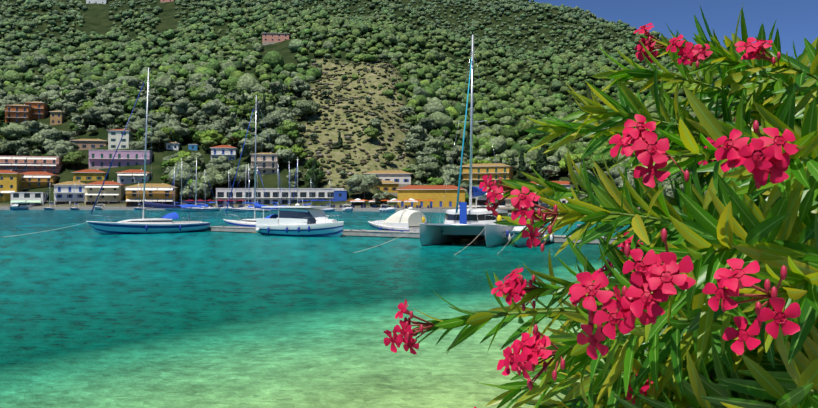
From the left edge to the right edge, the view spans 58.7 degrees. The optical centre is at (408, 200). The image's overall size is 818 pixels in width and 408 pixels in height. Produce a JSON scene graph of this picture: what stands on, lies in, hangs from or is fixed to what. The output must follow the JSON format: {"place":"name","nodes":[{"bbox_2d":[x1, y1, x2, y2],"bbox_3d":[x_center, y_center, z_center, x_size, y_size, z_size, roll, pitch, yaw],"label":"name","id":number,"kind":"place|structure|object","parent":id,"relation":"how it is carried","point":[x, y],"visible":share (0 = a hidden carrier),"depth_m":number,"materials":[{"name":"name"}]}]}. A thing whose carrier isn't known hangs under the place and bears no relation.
{"place":"outdoors","nodes":[
{"label":"outdoors","id":0,"kind":"place"},
{"bbox_2d":[0,206,528,212],"bbox_3d":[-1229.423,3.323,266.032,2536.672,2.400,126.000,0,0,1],"label":"quay","id":1,"kind":"structure","parent":0,"point":[439,210],"depth_m":272.25,"materials":[{"name":"concrete"}]},
{"bbox_2d":[0,210,629,407],"bbox_3d":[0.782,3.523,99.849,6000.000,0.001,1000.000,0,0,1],"label":"sea water","id":2,"kind":"structure","parent":0,"point":[90,317],"depth_m":22.73,"materials":[{"name":"teal liquid"}]},
{"bbox_2d":[9,202,32,209],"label":"motorboat","id":3,"kind":"object","parent":2,"relation":"on","point":[20,206],"visible":0.92,"depth_m":273.53,"materials":[{"name":"white"}]},
{"bbox_2d":[44,192,53,209],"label":"sailboat","id":4,"kind":"object","parent":2,"relation":"on","point":[49,208],"visible":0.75,"depth_m":276.05,"materials":[{"name":"white"}]},
{"bbox_2d":[70,185,78,209],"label":"sailboat","id":5,"kind":"object","parent":2,"relation":"on","point":[74,208],"visible":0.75,"depth_m":276.02,"materials":[{"name":"white"}]},
{"bbox_2d":[94,204,104,209],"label":"motorboat","id":6,"kind":"object","parent":2,"relation":"on","point":[98,207],"visible":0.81,"depth_m":276.44,"materials":[{"name":"white plastic"}]},
{"bbox_2d":[134,182,144,209],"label":"sailboat","id":7,"kind":"object","parent":2,"relation":"on","point":[138,208],"visible":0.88,"depth_m":272.47,"materials":[{"name":"white"}]},
{"bbox_2d":[86,68,209,234],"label":"sailboat","id":8,"kind":"object","parent":2,"relation":"on","point":[165,224],"visible":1,"depth_m":78.60,"materials":[{"name":"blue"}]},
{"bbox_2d":[172,167,177,204],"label":"sailboat","id":9,"kind":"object","parent":2,"relation":"on","point":[174,202],"visible":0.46,"depth_m":268.23,"materials":[{"name":"white"}]},
{"bbox_2d":[164,165,201,210],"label":"sailboat","id":10,"kind":"object","parent":2,"relation":"on","point":[175,209],"visible":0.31,"depth_m":247.74,"materials":[{"name":"white"}]},
{"bbox_2d":[189,168,203,205],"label":"sailboat","id":11,"kind":"object","parent":2,"relation":"on","point":[196,189],"visible":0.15,"depth_m":263.33,"materials":[{"name":"white"}]},
{"bbox_2d":[177,157,219,211],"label":"sailboat","id":12,"kind":"object","parent":2,"relation":"on","point":[202,209],"visible":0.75,"depth_m":239.53,"materials":[{"name":"white"}]},
{"bbox_2d":[220,177,233,210],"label":"sailboat","id":13,"kind":"object","parent":2,"relation":"on","point":[224,208],"visible":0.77,"depth_m":260.80,"materials":[{"name":"white plastic"}]},
{"bbox_2d":[243,164,250,207],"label":"sailboat","id":14,"kind":"object","parent":2,"relation":"on","point":[248,186],"visible":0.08,"depth_m":255.97,"materials":[{"name":"white"}]},
{"bbox_2d":[228,171,266,211],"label":"sailboat","id":15,"kind":"object","parent":2,"relation":"on","point":[245,209],"visible":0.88,"depth_m":225.15,"materials":[{"name":"white plastic"}]},
{"bbox_2d":[242,167,268,211],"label":"sailboat","id":16,"kind":"object","parent":2,"relation":"on","point":[251,206],"visible":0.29,"depth_m":233.14,"materials":[{"name":"white"}]},
{"bbox_2d":[223,95,288,226],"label":"sailboat","id":17,"kind":"object","parent":2,"relation":"on","point":[246,223],"visible":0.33,"depth_m":85.45,"materials":[{"name":"white plastic"}]},
{"bbox_2d":[270,169,281,210],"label":"sailboat","id":18,"kind":"object","parent":2,"relation":"on","point":[277,202],"visible":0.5,"depth_m":250.41,"materials":[{"name":"white"}]},
{"bbox_2d":[293,157,300,202],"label":"sailboat","id":19,"kind":"object","parent":2,"relation":"on","point":[297,182],"visible":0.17,"depth_m":238.76,"materials":[{"name":"white"}]},
{"bbox_2d":[252,200,343,236],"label":"motor cruiser","id":20,"kind":"object","parent":2,"relation":"on","point":[296,220],"visible":0.98,"depth_m":71.38,"materials":[{"name":"white plastic"}]},
{"bbox_2d":[323,183,334,211],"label":"sailboat","id":21,"kind":"object","parent":2,"relation":"on","point":[329,210],"visible":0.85,"depth_m":234.95,"materials":[{"name":"white"}]},
{"bbox_2d":[342,203,353,211],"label":"motorboat","id":22,"kind":"object","parent":2,"relation":"on","point":[348,209],"visible":0.98,"depth_m":226.99,"materials":[{"name":"white"}]},
{"bbox_2d":[378,205,396,212],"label":"motorboat","id":23,"kind":"object","parent":2,"relation":"on","point":[388,209],"visible":1,"depth_m":218.40,"materials":[{"name":"white plastic"}]},
{"bbox_2d":[368,207,425,231],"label":"covered cruiser","id":24,"kind":"object","parent":2,"relation":"on","point":[409,219],"visible":0.71,"depth_m":71.72,"materials":[{"name":"white"}]},
{"bbox_2d":[206,222,639,243],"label":"pontoon","id":25,"kind":"object","parent":2,"relation":"on","point":[416,234],"visible":0.25,"depth_m":70.30,"materials":[{"name":"concrete"}]},
{"bbox_2d":[6,222,514,254],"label":"mooring lines","id":26,"kind":"object","parent":25,"relation":"on","point":[343,223],"visible":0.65,"depth_m":54.82,"materials":[{"name":"white fabric"}]},
{"bbox_2d":[419,35,514,247],"bbox_3d":[5.276,-4.955,60.729,7.260,17.855,11.825,0,0,20],"label":"catamaran","id":27,"kind":"object","parent":2,"relation":"on","point":[457,224],"visible":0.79,"depth_m":58.59,"materials":[{"name":"white plastic"}]},
{"bbox_2d":[508,217,553,246],"bbox_3d":[9.528,2.348,58.017,3.300,3.150,9.125,0,0,23],"label":"sport cruiser","id":28,"kind":"object","parent":2,"relation":"on","point":[521,241],"visible":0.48,"depth_m":55.58,"materials":[{"name":"white plastic"}]},
{"bbox_2d":[0,0,749,213],"bbox_3d":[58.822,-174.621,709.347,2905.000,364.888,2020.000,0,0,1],"label":"hill","id":29,"kind":"structure","parent":0,"point":[95,15],"depth_m":438.17,"materials":[{"name":"green plant"}]},
{"bbox_2d":[0,170,21,201],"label":"yellow house","id":30,"kind":"structure","parent":29,"relation":"on","point":[10,180],"depth_m":298.25,"materials":[{"name":"paint"}]},
{"bbox_2d":[4,104,32,122],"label":"orange villa","id":31,"kind":"object","parent":29,"relation":"on","point":[17,113],"visible":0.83,"depth_m":378.83,"materials":[{"name":"paint"}]},
{"bbox_2d":[10,192,48,205],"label":"shop building","id":32,"kind":"structure","parent":29,"relation":"on","point":[36,198],"depth_m":292.59,"materials":[{"name":"paint"}]},
{"bbox_2d":[0,156,62,172],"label":"building","id":33,"kind":"structure","parent":29,"relation":"on","point":[23,164],"depth_m":321.54,"materials":[{"name":"paint"}]},
{"bbox_2d":[25,101,47,118],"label":"orange villa","id":34,"kind":"object","parent":29,"relation":"on","point":[40,110],"visible":0.6,"depth_m":388.35,"materials":[{"name":"paint"}]},
{"bbox_2d":[21,171,58,189],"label":"ochre house","id":35,"kind":"structure","parent":29,"relation":"on","point":[35,179],"depth_m":309.23,"materials":[{"name":"paint"}]},
{"bbox_2d":[49,110,64,124],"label":"house","id":36,"kind":"structure","parent":29,"relation":"on","point":[57,117],"depth_m":377.70,"materials":[{"name":"paint"}]},
{"bbox_2d":[53,181,85,204],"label":"white blue house","id":37,"kind":"structure","parent":29,"relation":"on","point":[63,192],"depth_m":294.35,"materials":[{"name":"paint"}]},
{"bbox_2d":[71,169,106,180],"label":"house","id":38,"kind":"structure","parent":29,"relation":"on","point":[90,175],"depth_m":316.95,"materials":[{"name":"paint"}]},
{"bbox_2d":[70,139,107,149],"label":"beige house","id":39,"kind":"structure","parent":29,"relation":"on","point":[85,144],"depth_m":355.05,"materials":[{"name":"paint"}]},
{"bbox_2d":[86,0,107,3],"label":"house","id":40,"kind":"structure","parent":29,"relation":"on","point":[97,1],"depth_m":714.52,"materials":[{"name":"paint"}]},
{"bbox_2d":[83,181,126,204],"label":"building","id":41,"kind":"structure","parent":29,"relation":"on","point":[112,192],"depth_m":294.27,"materials":[{"name":"paint"}]},
{"bbox_2d":[107,129,131,149],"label":"tall cream house","id":42,"kind":"structure","parent":29,"relation":"on","point":[114,137],"depth_m":350.71,"materials":[{"name":"paint"}]},
{"bbox_2d":[88,150,152,168],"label":"building","id":43,"kind":"structure","parent":29,"relation":"on","point":[100,159],"depth_m":330.42,"materials":[{"name":"paint"}]},
{"bbox_2d":[116,169,152,183],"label":"terracotta house","id":44,"kind":"structure","parent":29,"relation":"on","point":[129,176],"depth_m":313.42,"materials":[{"name":"paint"}]},
{"bbox_2d":[124,183,178,206],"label":"building","id":45,"kind":"structure","parent":29,"relation":"on","point":[156,193],"depth_m":288.63,"materials":[{"name":"paint"}]},
{"bbox_2d":[160,0,173,2],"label":"house","id":46,"kind":"structure","parent":29,"relation":"on","point":[162,1],"depth_m":694.81,"materials":[{"name":"paint"}]},
{"bbox_2d":[165,142,179,149],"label":"house","id":47,"kind":"structure","parent":29,"relation":"on","point":[172,146],"depth_m":349.52,"materials":[{"name":"paint"}]},
{"bbox_2d":[188,144,197,150],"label":"blue shed","id":48,"kind":"structure","parent":29,"relation":"on","point":[193,147],"depth_m":353.89,"materials":[{"name":"paint"}]},
{"bbox_2d":[210,145,237,160],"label":"house","id":49,"kind":"structure","parent":29,"relation":"on","point":[228,151],"depth_m":339.31,"materials":[{"name":"paint"}]},
{"bbox_2d":[56,198,434,207],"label":"parasols and gazebos","id":50,"kind":"object","parent":29,"relation":"on","point":[374,200],"visible":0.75,"depth_m":272.92,"materials":[{"name":"orange"}]},
{"bbox_2d":[250,152,278,174],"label":"house","id":51,"kind":"structure","parent":29,"relation":"on","point":[266,163],"depth_m":318.59,"materials":[{"name":"paint"}]},
{"bbox_2d":[262,33,289,44],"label":"pink house","id":52,"kind":"structure","parent":29,"relation":"on","point":[270,38],"depth_m":533.64,"materials":[{"name":"paint"}]},
{"bbox_2d":[215,188,344,204],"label":"building","id":53,"kind":"structure","parent":29,"relation":"on","point":[274,194],"depth_m":290.14,"materials":[{"name":"paint"}]},
{"bbox_2d":[0,0,671,54],"bbox_3d":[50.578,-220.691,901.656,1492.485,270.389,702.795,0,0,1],"label":"hill trees","id":54,"kind":"object","parent":29,"relation":"on","point":[387,9],"visible":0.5,"depth_m":684.49,"materials":[{"name":"green plant"}]},
{"bbox_2d":[333,190,347,201],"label":"building","id":55,"kind":"structure","parent":29,"relation":"on","point":[340,194],"depth_m":287.12,"materials":[{"name":"paint"}]},
{"bbox_2d":[0,77,706,211],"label":"village trees","id":56,"kind":"object","parent":29,"relation":"on","point":[433,156],"depth_m":359.10,"materials":[{"name":"green plant"}]},
{"bbox_2d":[300,58,409,187],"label":"bare scrub patch","id":57,"kind":"object","parent":29,"relation":"on","point":[398,149],"visible":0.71,"depth_m":381.71,"materials":[{"name":"plant"}]},
{"bbox_2d":[363,170,411,187],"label":"building","id":58,"kind":"structure","parent":29,"relation":"on","point":[403,178],"depth_m":311.01,"materials":[{"name":"paint"}]},
{"bbox_2d":[376,180,399,196],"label":"yellow house","id":59,"kind":"structure","parent":29,"relation":"on","point":[390,187],"depth_m":299.98,"materials":[{"name":"paint"}]},
{"bbox_2d":[0,5,810,168],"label":"hill trees","id":60,"kind":"object","parent":29,"relation":"on","point":[440,110],"visible":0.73,"depth_m":502.30,"materials":[{"name":"green plant"}]},
{"bbox_2d":[396,185,465,206],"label":"building","id":61,"kind":"structure","parent":29,"relation":"on","point":[437,193],"depth_m":284.83,"materials":[{"name":"paint"}]},
{"bbox_2d":[456,163,512,185],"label":"yellow hotel","id":62,"kind":"structure","parent":29,"relation":"on","point":[479,171],"depth_m":350.71,"materials":[{"name":"paint"}]},
{"bbox_2d":[495,197,513,207],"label":"boat","id":63,"kind":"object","parent":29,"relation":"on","point":[507,201],"visible":0.19,"depth_m":251.63,"materials":[{"name":"paint"}]},
{"bbox_2d":[475,187,538,207],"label":"boat","id":64,"kind":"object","parent":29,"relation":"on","point":[480,201],"depth_m":262.51,"materials":[{"name":"white plastic"}]},
{"bbox_2d":[536,203,553,209],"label":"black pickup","id":65,"kind":"object","parent":29,"relation":"on","point":[544,205],"visible":0.6,"depth_m":195.77,"materials":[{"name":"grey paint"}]},
{"bbox_2d":[530,181,574,188],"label":"building","id":66,"kind":"structure","parent":29,"relation":"on","point":[567,184],"depth_m":339.63,"materials":[{"name":"paint"}]},
{"bbox_2d":[558,196,571,203],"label":"building","id":67,"kind":"structure","parent":29,"relation":"on","point":[564,200],"depth_m":281.44,"materials":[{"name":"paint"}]},
{"bbox_2d":[390,25,786,407],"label":"flowers","id":68,"kind":"object","parent":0,"point":[773,290],"visible":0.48,"depth_m":1.42,"materials":[{"name":"plant"}]},
{"bbox_2d":[383,2,817,407],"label":"oleander","id":69,"kind":"object","parent":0,"point":[742,214],"depth_m":1.63,"materials":[{"name":"green plant"}]},
{"bbox_2d":[529,0,817,58],"label":"sky","id":70,"kind":"structure","parent":0,"point":[796,20],"materials":[{"name":"blue"}]}
]}

